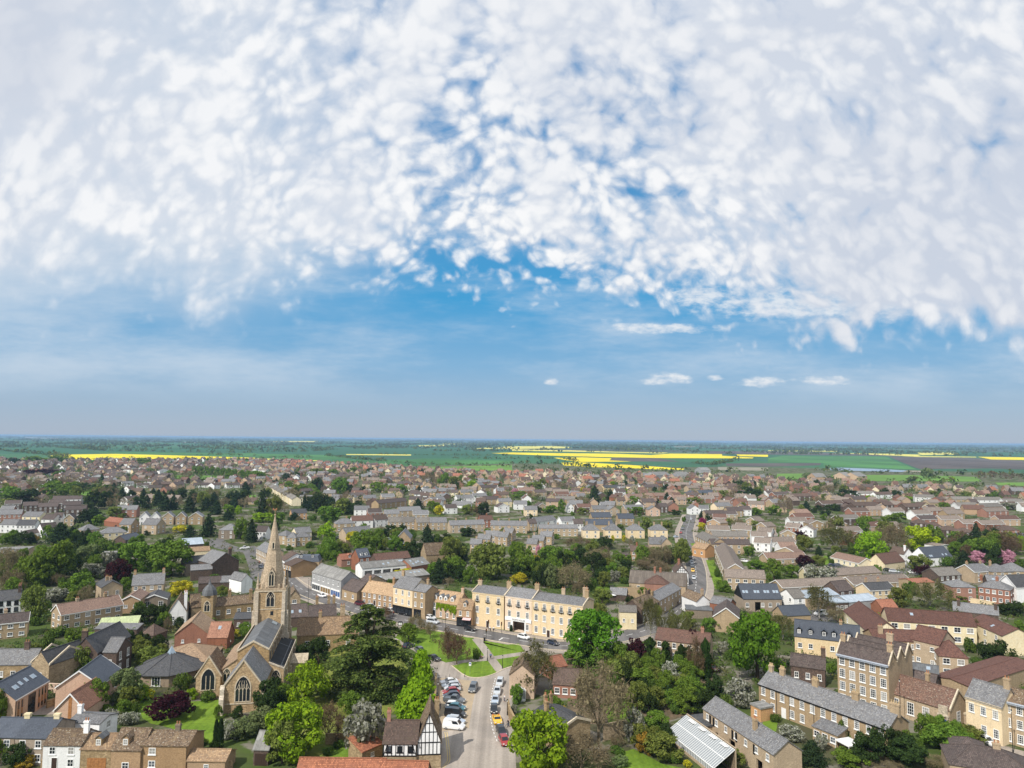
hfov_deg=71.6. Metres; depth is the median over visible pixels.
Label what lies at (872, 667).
window
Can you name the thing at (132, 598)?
house
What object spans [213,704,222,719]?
shrub
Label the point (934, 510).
house
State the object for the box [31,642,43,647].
broadleaf tree
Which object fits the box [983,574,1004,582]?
house
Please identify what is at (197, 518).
house
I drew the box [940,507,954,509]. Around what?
house
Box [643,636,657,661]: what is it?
ivy clad trunk
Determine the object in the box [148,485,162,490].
house
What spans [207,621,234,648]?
wing
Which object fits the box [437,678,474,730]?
parking bay
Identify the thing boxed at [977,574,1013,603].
villa
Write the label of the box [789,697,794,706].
window
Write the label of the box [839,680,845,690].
window
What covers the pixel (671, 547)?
broadleaf tree
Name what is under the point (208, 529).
conifer
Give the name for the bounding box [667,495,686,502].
house
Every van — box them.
[442,717,465,730]
[444,706,466,717]
[813,609,827,615]
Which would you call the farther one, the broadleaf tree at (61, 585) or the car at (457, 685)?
the broadleaf tree at (61, 585)
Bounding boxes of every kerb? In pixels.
[297,514,685,641]
[301,516,706,649]
[451,665,511,677]
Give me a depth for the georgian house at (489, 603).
235.08 m
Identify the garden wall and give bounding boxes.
[41,759,232,767]
[46,698,54,707]
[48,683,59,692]
[325,733,351,743]
[434,673,436,693]
[508,699,514,719]
[603,721,625,740]
[620,587,642,598]
[970,598,995,604]
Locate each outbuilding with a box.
[186,748,236,767]
[297,757,386,767]
[385,759,431,767]
[681,713,717,734]
[750,700,773,721]
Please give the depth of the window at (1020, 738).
145.54 m
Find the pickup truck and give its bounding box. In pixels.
[443,693,465,703]
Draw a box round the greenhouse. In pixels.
[671,713,736,767]
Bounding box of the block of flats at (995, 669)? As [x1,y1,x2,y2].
[938,656,1023,695]
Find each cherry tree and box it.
[535,544,541,554]
[969,550,987,562]
[997,549,1016,564]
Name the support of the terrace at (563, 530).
on the ground at (244, 752)
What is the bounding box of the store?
[180,555,203,575]
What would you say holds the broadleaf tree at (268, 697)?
on the ground at (244, 752)
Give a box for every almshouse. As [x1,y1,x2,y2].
[189,593,200,618]
[214,588,253,619]
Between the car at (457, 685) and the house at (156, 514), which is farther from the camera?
the house at (156, 514)
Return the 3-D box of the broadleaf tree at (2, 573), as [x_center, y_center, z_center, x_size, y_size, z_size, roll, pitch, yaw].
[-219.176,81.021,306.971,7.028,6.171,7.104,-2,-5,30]
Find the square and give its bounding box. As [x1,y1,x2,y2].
[290,578,340,601]
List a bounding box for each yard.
[809,610,840,621]
[824,564,917,574]
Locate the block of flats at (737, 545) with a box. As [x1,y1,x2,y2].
[707,539,750,554]
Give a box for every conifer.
[27,531,39,543]
[42,522,74,544]
[73,509,94,525]
[74,530,84,544]
[81,507,107,521]
[107,490,117,505]
[116,487,125,499]
[126,490,134,495]
[139,488,145,496]
[140,494,152,509]
[150,489,162,505]
[154,494,174,510]
[170,494,180,509]
[180,495,197,512]
[182,525,197,537]
[198,514,217,537]
[199,497,213,510]
[207,500,222,514]
[210,492,221,504]
[219,510,236,520]
[221,494,229,505]
[230,497,243,506]
[231,492,246,506]
[240,481,252,494]
[242,519,259,542]
[254,492,269,512]
[287,512,304,520]
[301,495,307,507]
[306,497,316,510]
[316,479,323,489]
[413,498,424,508]
[417,524,436,542]
[429,558,449,584]
[588,485,600,502]
[605,488,613,500]
[801,740,836,767]
[802,501,812,510]
[813,546,823,555]
[950,550,973,566]
[968,523,982,538]
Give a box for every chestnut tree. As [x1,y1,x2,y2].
[563,608,623,665]
[727,609,786,679]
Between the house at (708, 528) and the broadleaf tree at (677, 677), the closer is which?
the broadleaf tree at (677, 677)
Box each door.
[51,757,57,767]
[87,758,105,767]
[254,753,265,765]
[781,707,785,718]
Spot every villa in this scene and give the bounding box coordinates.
[119,518,139,533]
[142,518,165,534]
[581,521,599,538]
[603,522,621,538]
[625,522,644,538]
[647,521,667,537]
[940,579,976,601]
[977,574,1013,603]
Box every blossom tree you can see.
[42,586,68,601]
[81,563,105,576]
[96,569,105,577]
[99,551,117,565]
[342,697,385,748]
[610,569,620,581]
[623,706,644,741]
[661,661,680,684]
[724,677,756,708]
[802,563,838,577]
[999,502,1017,508]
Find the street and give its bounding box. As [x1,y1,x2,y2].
[285,515,706,649]
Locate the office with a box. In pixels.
[821,596,848,613]
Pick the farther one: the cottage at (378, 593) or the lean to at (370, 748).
the cottage at (378, 593)
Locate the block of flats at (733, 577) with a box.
[723,568,765,589]
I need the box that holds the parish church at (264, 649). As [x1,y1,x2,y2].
[194,508,308,715]
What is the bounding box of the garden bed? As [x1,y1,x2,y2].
[568,657,714,724]
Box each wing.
[30,640,83,682]
[102,637,132,669]
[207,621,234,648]
[709,595,735,616]
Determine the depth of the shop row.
281.41 m
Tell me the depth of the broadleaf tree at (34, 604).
237.92 m
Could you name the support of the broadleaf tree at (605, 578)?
on the lawn
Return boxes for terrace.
[0,509,24,521]
[16,519,39,532]
[256,542,283,563]
[447,518,484,532]
[491,518,526,533]
[532,515,556,529]
[538,522,577,536]
[715,543,744,578]
[757,662,909,758]
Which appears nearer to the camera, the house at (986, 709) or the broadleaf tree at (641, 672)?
the house at (986, 709)
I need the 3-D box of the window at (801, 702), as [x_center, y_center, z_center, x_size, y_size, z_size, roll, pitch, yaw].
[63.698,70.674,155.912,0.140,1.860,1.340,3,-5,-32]
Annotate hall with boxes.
[98,615,140,624]
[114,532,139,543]
[134,646,203,686]
[174,643,223,661]
[181,537,203,548]
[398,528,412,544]
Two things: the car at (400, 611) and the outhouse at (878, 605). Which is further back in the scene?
the outhouse at (878, 605)
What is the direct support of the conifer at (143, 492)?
on the ground at (244, 752)
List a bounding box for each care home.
[843,601,896,633]
[862,624,914,661]
[881,607,977,644]
[974,614,1023,655]
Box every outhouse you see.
[190,563,212,580]
[539,654,567,679]
[610,587,627,601]
[870,599,897,614]
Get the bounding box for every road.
[204,538,242,551]
[242,546,264,580]
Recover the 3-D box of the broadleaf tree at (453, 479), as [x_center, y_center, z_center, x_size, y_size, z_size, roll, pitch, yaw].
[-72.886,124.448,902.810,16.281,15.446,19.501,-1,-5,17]
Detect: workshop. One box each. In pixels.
[355,558,405,577]
[780,588,804,604]
[801,587,839,609]
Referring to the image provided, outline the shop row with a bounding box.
[311,563,358,598]
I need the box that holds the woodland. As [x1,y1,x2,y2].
[0,455,1023,630]
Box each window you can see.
[3,740,9,747]
[17,701,19,716]
[20,699,22,716]
[34,740,41,748]
[34,754,40,762]
[38,689,39,706]
[41,687,43,704]
[44,685,46,702]
[48,747,55,755]
[66,747,74,755]
[66,759,73,767]
[106,719,110,728]
[121,762,128,767]
[147,761,155,767]
[148,748,155,755]
[150,677,160,686]
[203,601,209,611]
[385,746,391,752]
[396,746,402,752]
[408,746,413,752]
[554,687,559,694]
[559,617,562,624]
[562,688,567,694]
[761,687,765,696]
[770,690,774,699]
[779,693,784,703]
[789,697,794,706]
[790,710,794,719]
[794,671,798,677]
[799,701,804,710]
[799,714,804,723]
[809,704,814,714]
[820,708,825,718]
[830,736,836,744]
[831,712,836,722]
[839,657,844,665]
[839,668,845,678]
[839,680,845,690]
[843,716,847,726]
[849,659,854,667]
[849,670,855,680]
[850,683,855,692]
[854,720,859,730]
[859,661,865,670]
[859,673,865,683]
[860,686,865,696]
[869,664,875,673]
[869,675,876,686]
[870,688,876,699]
[879,666,886,675]
[880,678,886,688]
[880,691,887,702]
[904,623,909,628]
[907,702,914,716]
[922,706,928,716]
[943,658,950,664]
[954,627,960,632]
[954,637,961,642]
[957,659,964,665]
[957,711,961,723]
[966,628,973,633]
[968,702,974,713]
[980,705,986,716]
[981,725,986,733]
[992,709,998,720]
[993,729,999,740]
[1016,706,1022,716]
[1016,720,1023,730]
[1017,734,1023,745]
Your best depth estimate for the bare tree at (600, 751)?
133.80 m
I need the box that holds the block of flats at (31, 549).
[0,546,34,554]
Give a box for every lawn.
[112,700,226,743]
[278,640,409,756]
[321,746,347,756]
[396,628,483,661]
[452,661,495,676]
[483,641,523,655]
[496,656,518,667]
[606,698,639,722]
[617,749,680,767]
[706,560,721,588]
[763,720,777,731]
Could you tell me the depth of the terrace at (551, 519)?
498.86 m
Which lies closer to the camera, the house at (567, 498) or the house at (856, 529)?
the house at (856, 529)
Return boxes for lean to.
[94,622,143,634]
[190,546,209,555]
[348,735,381,756]
[811,718,848,747]
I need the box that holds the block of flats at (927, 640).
[910,624,955,664]
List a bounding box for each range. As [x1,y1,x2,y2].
[912,662,938,674]
[913,669,939,683]
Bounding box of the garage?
[772,604,810,623]
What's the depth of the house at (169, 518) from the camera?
498.01 m
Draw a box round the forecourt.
[33,705,54,714]
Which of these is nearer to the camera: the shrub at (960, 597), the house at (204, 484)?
the shrub at (960, 597)
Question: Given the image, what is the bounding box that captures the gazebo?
[835,737,854,747]
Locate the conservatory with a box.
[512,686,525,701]
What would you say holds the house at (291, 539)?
on the ground at (244, 752)
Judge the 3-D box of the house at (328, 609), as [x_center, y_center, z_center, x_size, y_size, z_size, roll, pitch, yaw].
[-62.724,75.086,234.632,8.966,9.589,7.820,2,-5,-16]
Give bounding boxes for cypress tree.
[212,719,218,742]
[216,718,224,747]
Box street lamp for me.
[1010,709,1013,752]
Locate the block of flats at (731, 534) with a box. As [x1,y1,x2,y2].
[709,531,748,538]
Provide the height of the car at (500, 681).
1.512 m
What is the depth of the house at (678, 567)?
306.73 m
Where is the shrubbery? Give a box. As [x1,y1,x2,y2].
[0,455,1023,707]
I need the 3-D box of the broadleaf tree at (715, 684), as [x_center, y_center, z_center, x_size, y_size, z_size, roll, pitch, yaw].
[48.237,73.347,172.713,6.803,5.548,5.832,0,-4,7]
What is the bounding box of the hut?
[143,624,167,638]
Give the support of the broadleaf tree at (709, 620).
on the ground at (244, 752)
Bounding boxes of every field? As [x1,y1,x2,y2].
[0,435,103,446]
[52,454,248,459]
[100,452,255,456]
[175,475,216,478]
[256,454,353,459]
[330,459,511,465]
[346,454,410,455]
[417,465,511,470]
[474,446,568,448]
[497,452,752,457]
[512,449,655,452]
[557,457,628,461]
[563,462,683,469]
[611,458,672,460]
[633,461,725,466]
[705,451,891,455]
[718,467,767,470]
[726,463,820,466]
[737,454,767,456]
[768,456,914,468]
[776,474,802,478]
[831,475,980,480]
[850,453,918,455]
[889,456,1023,469]
[913,456,952,456]
[919,452,952,454]
[981,457,1023,459]
[996,482,1023,485]
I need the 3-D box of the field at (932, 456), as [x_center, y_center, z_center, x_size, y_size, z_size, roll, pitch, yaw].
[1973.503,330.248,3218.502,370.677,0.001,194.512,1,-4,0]
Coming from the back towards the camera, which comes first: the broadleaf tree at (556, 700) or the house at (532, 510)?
the house at (532, 510)
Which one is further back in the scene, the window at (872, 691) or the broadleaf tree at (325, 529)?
the broadleaf tree at (325, 529)
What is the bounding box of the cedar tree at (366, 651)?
[311,604,414,706]
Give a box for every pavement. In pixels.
[294,577,339,599]
[300,515,713,652]
[985,744,1023,755]
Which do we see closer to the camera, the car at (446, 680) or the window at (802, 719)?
the window at (802, 719)
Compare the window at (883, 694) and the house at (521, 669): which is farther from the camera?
the house at (521, 669)
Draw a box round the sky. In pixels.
[0,0,1023,444]
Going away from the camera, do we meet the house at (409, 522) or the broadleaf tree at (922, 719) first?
the broadleaf tree at (922, 719)
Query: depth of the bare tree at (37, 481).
840.29 m
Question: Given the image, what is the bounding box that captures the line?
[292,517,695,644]
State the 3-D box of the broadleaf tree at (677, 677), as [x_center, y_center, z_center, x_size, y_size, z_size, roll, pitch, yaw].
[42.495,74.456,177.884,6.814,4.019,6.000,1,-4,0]
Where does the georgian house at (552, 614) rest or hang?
on the ground at (244, 752)
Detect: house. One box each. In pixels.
[0,505,17,509]
[0,519,18,532]
[0,582,22,613]
[0,608,30,639]
[0,639,42,678]
[0,665,49,716]
[0,712,32,764]
[4,500,22,508]
[13,712,76,765]
[22,511,46,522]
[23,501,38,510]
[37,522,56,536]
[38,502,58,512]
[41,514,59,523]
[49,499,66,508]
[50,591,123,627]
[52,495,82,503]
[53,677,110,718]
[54,512,64,523]
[54,654,121,707]
[62,501,81,510]
[64,513,77,525]
[65,505,87,515]
[71,701,118,731]
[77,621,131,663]
[78,524,99,533]
[94,575,123,597]
[99,524,126,541]
[102,469,117,472]
[115,503,139,517]
[121,481,133,485]
[122,588,148,613]
[131,567,165,592]
[136,483,149,487]
[139,511,151,524]
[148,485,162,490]
[150,511,161,518]
[157,469,167,473]
[162,511,175,524]
[176,511,187,524]
[188,511,204,524]
[193,482,208,487]
[198,547,239,575]
[218,524,239,538]
[224,482,240,487]
[228,571,252,593]
[256,525,270,539]
[272,485,278,493]
[275,487,281,496]
[278,530,291,544]
[282,491,288,501]
[285,493,292,503]
[286,532,297,546]
[289,494,300,505]
[290,508,306,519]
[290,586,300,603]
[291,526,311,540]
[291,603,307,627]
[296,603,359,651]
[297,532,311,545]
[308,594,336,616]
[334,517,354,531]
[336,474,348,478]
[339,525,371,542]
[347,493,357,502]
[350,515,372,527]
[351,490,367,494]
[351,548,370,569]
[354,505,369,514]
[359,573,386,581]
[362,495,376,502]
[366,508,382,514]
[371,497,407,508]
[373,514,387,526]
[380,493,394,498]
[382,707,420,759]
[383,509,399,516]
[387,516,401,526]
[396,506,421,516]
[401,516,414,529]
[408,496,423,504]
[412,510,428,516]
[413,482,422,488]
[414,517,429,529]
[417,694,441,767]
[424,497,432,505]
[429,517,446,529]
[433,497,445,504]
[433,587,467,620]
[442,504,457,513]
[446,489,458,495]
[454,494,473,502]
[459,489,473,494]
[470,536,482,552]
[471,578,511,629]
[472,493,486,501]
[477,514,492,527]
[477,531,492,545]
[478,485,496,491]
[482,496,498,504]
[485,528,498,543]
[494,503,508,512]
[496,498,511,506]
[496,529,511,545]
[503,525,515,540]
[505,582,542,633]
[509,652,537,698]
[513,500,526,509]
[517,487,534,494]
[523,506,537,515]
[526,518,536,530]
[526,535,538,552]
[531,586,594,640]
[532,532,546,547]
[533,489,546,496]
[533,502,545,511]
[533,691,591,752]
[540,528,554,544]
[553,491,569,495]
[555,496,574,504]
[557,516,574,523]
[566,503,573,512]
[570,492,585,495]
[572,519,583,530]
[574,503,590,512]
[584,519,612,531]
[589,512,611,518]
[590,505,605,511]
[601,485,619,491]
[606,505,619,515]
[609,494,617,500]
[616,513,634,525]
[618,604,636,629]
[621,504,643,514]
[623,493,642,501]
[625,484,637,489]
[629,566,687,594]
[630,543,648,560]
[640,484,659,490]
[643,582,681,613]
[644,575,668,590]
[646,505,659,515]
[647,537,661,547]
[652,492,671,500]
[655,626,712,657]
[656,503,667,512]
[660,535,671,548]
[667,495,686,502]
[672,559,688,584]
[681,588,709,610]
[687,504,699,514]
[696,490,713,494]
[697,495,714,502]
[698,505,708,510]
[701,510,725,520]
[702,696,802,767]
[705,525,729,532]
[707,518,727,524]
[710,502,731,509]
[712,513,726,520]
[713,599,739,632]
[723,507,743,516]
[724,510,737,520]
[725,497,734,505]
[731,524,752,537]
[733,498,747,505]
[738,506,751,515]
[746,517,764,525]
[748,500,764,509]
[749,531,768,543]
[753,537,772,551]
[756,522,775,530]
[757,527,774,536]
[758,552,806,564]
[763,536,795,546]
[765,499,778,506]
[769,491,788,498]
[774,542,797,549]
[774,545,802,551]
[779,528,795,539]
[784,522,803,531]
[785,517,806,524]
[788,493,811,500]
[789,509,810,514]
[789,513,813,519]
[799,524,816,537]
[803,519,824,530]
[815,500,843,508]
[823,580,853,594]
[831,514,859,524]
[835,631,913,709]
[836,526,862,532]
[840,531,860,544]
[841,499,854,502]
[844,507,869,516]
[849,496,867,501]
[849,502,877,506]
[856,491,874,495]
[863,521,877,533]
[865,506,882,515]
[870,491,892,498]
[878,501,893,506]
[882,507,904,516]
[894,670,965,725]
[898,503,921,512]
[898,577,934,593]
[906,509,932,519]
[910,519,926,528]
[911,515,937,522]
[913,494,934,501]
[915,502,928,506]
[918,507,941,515]
[921,566,961,584]
[924,542,948,551]
[926,521,941,528]
[935,515,961,525]
[938,509,964,518]
[938,525,955,537]
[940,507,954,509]
[940,739,1023,767]
[948,496,971,501]
[951,502,976,508]
[951,528,971,535]
[953,519,978,529]
[953,598,998,619]
[955,560,988,582]
[960,504,983,514]
[964,675,1013,745]
[972,497,1000,502]
[974,519,1004,530]
[975,503,1002,506]
[977,507,1008,517]
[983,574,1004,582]
[987,560,1013,574]
[990,515,1020,525]
[990,525,1018,532]
[998,498,1023,502]
[999,574,1023,602]
[1000,562,1023,573]
[1006,686,1023,747]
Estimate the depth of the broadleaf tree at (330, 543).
363.15 m
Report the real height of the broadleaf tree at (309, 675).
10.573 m
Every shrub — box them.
[14,754,36,767]
[29,616,46,625]
[40,630,54,648]
[44,626,67,637]
[58,577,67,582]
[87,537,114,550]
[100,704,112,711]
[105,708,118,714]
[116,699,131,713]
[117,711,141,725]
[131,702,141,712]
[133,601,145,610]
[143,689,154,699]
[172,672,191,690]
[186,688,198,699]
[200,689,215,701]
[209,741,223,747]
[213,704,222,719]
[223,719,237,740]
[229,704,242,718]
[234,629,240,638]
[285,545,293,549]
[305,541,314,547]
[308,514,316,520]
[322,747,333,755]
[333,739,345,747]
[432,533,442,541]
[473,647,480,659]
[511,704,516,713]
[543,689,553,697]
[554,571,564,588]
[584,576,596,590]
[608,672,619,686]
[609,733,627,745]
[610,745,624,754]
[611,754,628,767]
[619,577,628,583]
[648,678,655,686]
[649,725,660,733]
[657,690,667,699]
[665,751,682,763]
[669,703,679,714]
[683,759,692,767]
[687,670,700,681]
[714,566,719,576]
[717,641,731,653]
[720,693,733,705]
[723,748,745,767]
[724,586,732,592]
[724,650,734,659]
[770,713,781,722]
[778,723,805,741]
[814,733,829,749]
[826,663,836,673]
[830,746,871,767]
[838,719,848,736]
[847,542,857,553]
[863,755,907,767]
[901,581,916,594]
[923,753,943,767]
[938,556,954,566]
[952,596,967,601]
[962,723,988,743]
[963,637,976,652]
[970,656,982,662]
[1014,559,1023,567]
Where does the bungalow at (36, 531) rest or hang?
on the ground at (244, 752)
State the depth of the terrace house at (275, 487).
766.52 m
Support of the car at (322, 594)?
on the square
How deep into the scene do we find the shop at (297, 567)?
317.62 m
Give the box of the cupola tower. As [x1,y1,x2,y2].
[201,580,217,619]
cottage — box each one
[42,717,101,767]
[79,730,118,767]
[110,727,152,767]
[139,721,205,767]
[168,589,189,625]
[233,612,251,628]
[361,576,395,607]
[552,667,579,698]
[625,588,658,623]
[691,542,714,557]
[790,646,826,687]
[794,618,859,658]
[855,577,893,598]
[889,544,911,563]
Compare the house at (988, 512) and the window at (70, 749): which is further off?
the house at (988, 512)
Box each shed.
[252,730,278,765]
[374,568,429,581]
[397,556,429,569]
[834,593,876,608]
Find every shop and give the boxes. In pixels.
[282,550,299,562]
[283,558,315,577]
[298,553,321,566]
[341,578,366,602]
[392,571,426,616]
[412,578,437,619]
[456,598,474,626]
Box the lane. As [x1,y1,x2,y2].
[394,633,532,767]
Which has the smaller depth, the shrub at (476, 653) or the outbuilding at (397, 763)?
the outbuilding at (397, 763)
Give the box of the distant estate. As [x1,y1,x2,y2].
[0,456,1023,512]
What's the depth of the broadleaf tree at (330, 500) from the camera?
605.49 m
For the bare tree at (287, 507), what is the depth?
584.00 m
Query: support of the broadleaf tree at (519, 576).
on the ground at (244, 752)
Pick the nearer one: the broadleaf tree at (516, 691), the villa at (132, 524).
the broadleaf tree at (516, 691)
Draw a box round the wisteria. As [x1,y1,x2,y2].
[436,602,456,617]
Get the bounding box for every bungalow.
[22,528,39,536]
[104,517,122,526]
[145,589,170,608]
[770,577,844,591]
[798,567,831,577]
[830,552,870,566]
[834,566,881,577]
[844,573,907,591]
[947,736,984,745]
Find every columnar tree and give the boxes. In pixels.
[394,687,415,718]
[396,674,437,718]
[408,648,435,685]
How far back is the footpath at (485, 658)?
200.98 m
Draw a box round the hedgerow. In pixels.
[0,435,1023,487]
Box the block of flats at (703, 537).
[695,531,723,543]
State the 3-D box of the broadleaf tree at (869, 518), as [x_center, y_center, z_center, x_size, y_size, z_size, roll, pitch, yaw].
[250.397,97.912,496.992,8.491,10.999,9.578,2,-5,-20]
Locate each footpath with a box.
[449,652,522,664]
[472,639,501,670]
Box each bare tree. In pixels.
[0,546,25,571]
[0,567,25,589]
[19,495,39,501]
[22,478,46,484]
[29,483,41,491]
[49,573,65,584]
[57,475,80,483]
[76,583,93,599]
[105,495,127,506]
[106,485,119,495]
[125,497,138,503]
[163,616,173,629]
[181,470,192,477]
[204,486,219,495]
[219,497,230,506]
[237,495,252,507]
[280,487,301,496]
[280,504,289,512]
[340,491,353,501]
[406,613,426,631]
[422,471,436,483]
[425,622,438,637]
[430,472,440,484]
[442,577,454,585]
[525,491,540,497]
[549,728,615,767]
[551,479,566,487]
[553,558,596,589]
[561,533,591,547]
[564,652,640,741]
[570,581,582,592]
[579,495,590,502]
[585,549,612,560]
[595,544,610,557]
[634,556,667,570]
[638,494,657,500]
[649,547,662,559]
[656,560,670,571]
[657,544,671,561]
[726,489,736,496]
[776,495,793,513]
[807,496,821,501]
[820,484,836,492]
[823,518,839,533]
[823,607,846,622]
[831,535,850,548]
[869,525,894,547]
[883,523,911,547]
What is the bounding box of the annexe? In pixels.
[337,553,351,566]
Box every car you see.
[317,592,326,597]
[354,600,365,604]
[397,609,406,615]
[402,642,414,648]
[426,614,436,618]
[426,617,439,623]
[429,654,440,661]
[440,677,458,683]
[441,680,460,687]
[442,686,458,693]
[442,690,459,696]
[444,683,460,690]
[444,700,462,706]
[446,714,465,722]
[448,702,466,710]
[464,625,476,630]
[468,681,477,692]
[490,703,497,712]
[491,694,499,703]
[492,714,502,723]
[493,686,500,694]
[495,676,503,686]
[495,724,506,734]
[498,733,508,745]
[517,633,529,639]
[547,638,559,645]
[977,734,992,745]
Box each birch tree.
[510,634,558,695]
[640,595,659,635]
[655,609,671,634]
[668,603,693,629]
[770,613,793,638]
[804,583,839,617]
[813,525,859,551]
[908,578,959,609]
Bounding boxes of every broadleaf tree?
[0,486,20,497]
[0,564,10,577]
[0,688,7,717]
[0,739,10,760]
[0,741,31,767]
[4,577,24,589]
[5,488,40,501]
[7,548,28,564]
[8,531,32,544]
[12,555,36,583]
[18,538,76,585]
[19,585,49,618]
[24,557,55,585]
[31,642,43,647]
[35,545,50,556]
[43,480,72,495]
[53,559,65,573]
[56,582,70,595]
[63,553,83,574]
[63,571,95,594]
[64,628,81,641]
[72,541,86,558]
[74,645,90,672]
[75,482,95,490]
[76,543,102,561]
[82,657,91,666]
[83,489,109,507]
[84,677,110,701]
[86,531,102,543]
[87,554,102,564]
[89,548,105,563]
[104,558,132,583]
[106,506,126,516]
[109,667,143,703]
[117,686,144,707]
[118,541,164,571]
[128,630,135,638]
[130,604,168,622]
[130,634,144,656]
[132,630,150,645]
[132,637,151,659]
[134,645,165,663]
[137,683,148,701]
[143,690,195,721]
[146,539,194,575]
[149,634,168,647]
[156,643,168,652]
[157,611,171,627]
[168,580,194,595]
[173,487,186,497]
[196,491,210,503]
[228,715,259,739]
[233,517,248,539]
[236,621,250,636]
[248,705,271,734]
[252,512,272,522]
[252,677,288,710]
[263,697,323,763]
[264,494,282,513]
[264,718,300,764]
[269,512,284,522]
[277,682,296,702]
[284,658,331,704]
[296,643,311,659]
[298,483,313,489]
[306,636,330,664]
[311,477,319,486]
[311,492,330,512]
[313,700,347,742]
[317,506,344,521]
[317,521,335,538]
[317,536,337,557]
[325,494,334,505]
[331,477,348,493]
[331,498,349,514]
[336,539,342,550]
[337,690,361,713]
[345,531,359,542]
[350,529,376,555]
[369,481,387,491]
[370,528,384,537]
[371,534,382,549]
[381,606,394,617]
[387,536,402,550]
[390,527,400,538]
[394,484,407,492]
[400,623,418,642]
[401,539,422,557]
[426,501,442,512]
[426,562,437,576]
[437,472,449,483]
[437,625,456,658]
[439,533,451,541]
[439,536,467,561]
[442,631,473,663]
[443,555,466,571]
[444,563,456,577]
[448,476,461,483]
[448,565,465,582]
[457,551,469,560]
[460,526,476,535]
[461,504,475,514]
[462,565,477,583]
[468,541,511,579]
[475,501,489,514]
[507,541,533,571]
[507,707,570,767]
[510,572,527,583]
[510,683,522,704]
[512,565,529,577]
[514,554,535,575]
[526,481,542,488]
[530,569,543,584]
[535,552,547,561]
[537,546,564,557]
[537,563,550,586]
[544,563,559,588]
[545,555,563,568]
[548,695,563,705]
[557,549,570,567]
[562,569,574,584]
[563,548,578,564]
[564,641,597,664]
[569,543,582,550]
[570,544,586,565]
[576,564,591,581]
[579,555,591,569]
[585,540,598,551]
[587,551,606,569]
[592,566,607,584]
[592,588,612,603]
[594,602,606,612]
[597,536,612,547]
[597,571,610,585]
[597,648,614,664]
[602,558,616,567]
[605,640,627,659]
[605,654,624,666]
[606,562,619,574]
[606,659,627,683]
[617,566,629,577]
[617,659,637,686]
[620,650,642,670]
[624,667,659,682]
[625,596,634,603]
[625,637,646,657]
[626,680,647,709]
[627,506,643,513]
[630,722,649,744]
[634,544,650,558]
[634,552,648,564]
[635,731,651,755]
[636,677,648,686]
[637,692,659,711]
[639,655,660,669]
[640,516,652,530]
[642,731,684,760]
[643,665,661,683]
[643,709,669,729]
[646,685,665,708]
[649,603,662,624]
[650,546,662,562]
[651,647,665,663]
[653,669,674,690]
[660,723,674,735]
[661,544,676,562]
[662,688,678,706]
[666,651,679,660]
[669,673,686,687]
[671,663,694,677]
[672,538,689,563]
[672,685,699,714]
[673,654,694,671]
[673,675,697,692]
[675,544,692,560]
[678,646,695,663]
[679,611,696,626]
[683,634,704,675]
[686,661,704,676]
[687,675,705,691]
[690,688,713,713]
[699,660,714,672]
[700,617,719,631]
[702,674,725,696]
[726,622,743,635]
[737,487,761,496]
[746,559,765,569]
[764,558,783,579]
[782,564,799,577]
[794,555,815,565]
[796,535,813,551]
[828,515,844,527]
[834,488,859,496]
[851,727,885,763]
[854,517,870,532]
[854,530,889,558]
[865,516,874,521]
[874,723,899,756]
[875,520,888,529]
[881,512,907,522]
[885,733,929,767]
[887,587,913,607]
[890,729,913,751]
[904,525,940,550]
[906,553,933,568]
[911,564,930,574]
[914,712,937,743]
[919,722,968,753]
[927,524,945,541]
[932,714,949,725]
[935,502,950,506]
[943,535,958,548]
[946,531,967,541]
[949,719,964,729]
[954,530,968,540]
[956,727,975,738]
[957,535,972,548]
[961,539,974,555]
[968,537,1000,554]
[975,639,1017,659]
[981,523,1000,532]
[982,527,999,535]
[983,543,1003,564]
[986,530,999,536]
[987,533,1003,550]
[991,529,1023,550]
[992,600,1023,614]
[1003,539,1022,552]
[1004,531,1017,544]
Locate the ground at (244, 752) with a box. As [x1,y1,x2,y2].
[0,436,1023,767]
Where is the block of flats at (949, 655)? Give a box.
[934,640,968,672]
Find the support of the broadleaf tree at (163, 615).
on the lawn
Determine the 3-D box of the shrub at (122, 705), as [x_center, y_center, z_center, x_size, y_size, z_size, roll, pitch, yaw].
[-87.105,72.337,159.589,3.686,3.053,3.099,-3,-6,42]
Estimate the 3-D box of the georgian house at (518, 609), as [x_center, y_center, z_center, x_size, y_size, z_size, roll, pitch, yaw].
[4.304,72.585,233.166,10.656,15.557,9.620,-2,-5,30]
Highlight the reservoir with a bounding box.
[830,468,906,471]
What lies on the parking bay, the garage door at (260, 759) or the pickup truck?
the pickup truck
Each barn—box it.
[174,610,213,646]
[198,575,221,592]
[220,575,230,587]
[370,551,410,560]
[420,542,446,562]
[643,471,669,477]
[673,472,688,478]
[695,467,710,472]
[734,583,781,611]
[807,473,826,479]
[833,472,850,479]
[847,472,866,479]
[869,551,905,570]
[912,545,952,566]
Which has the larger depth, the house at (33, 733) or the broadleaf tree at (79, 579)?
the broadleaf tree at (79, 579)
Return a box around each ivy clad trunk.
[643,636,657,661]
[660,640,670,662]
[677,644,685,659]
[700,637,711,678]
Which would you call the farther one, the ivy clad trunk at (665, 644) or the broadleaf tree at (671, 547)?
the broadleaf tree at (671, 547)
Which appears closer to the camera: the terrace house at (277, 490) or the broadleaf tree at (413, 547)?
the broadleaf tree at (413, 547)
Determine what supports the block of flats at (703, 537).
on the ground at (244, 752)
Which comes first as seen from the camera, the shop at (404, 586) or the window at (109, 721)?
the window at (109, 721)
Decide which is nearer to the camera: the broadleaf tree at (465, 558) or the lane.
the lane
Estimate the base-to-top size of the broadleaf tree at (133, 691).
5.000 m

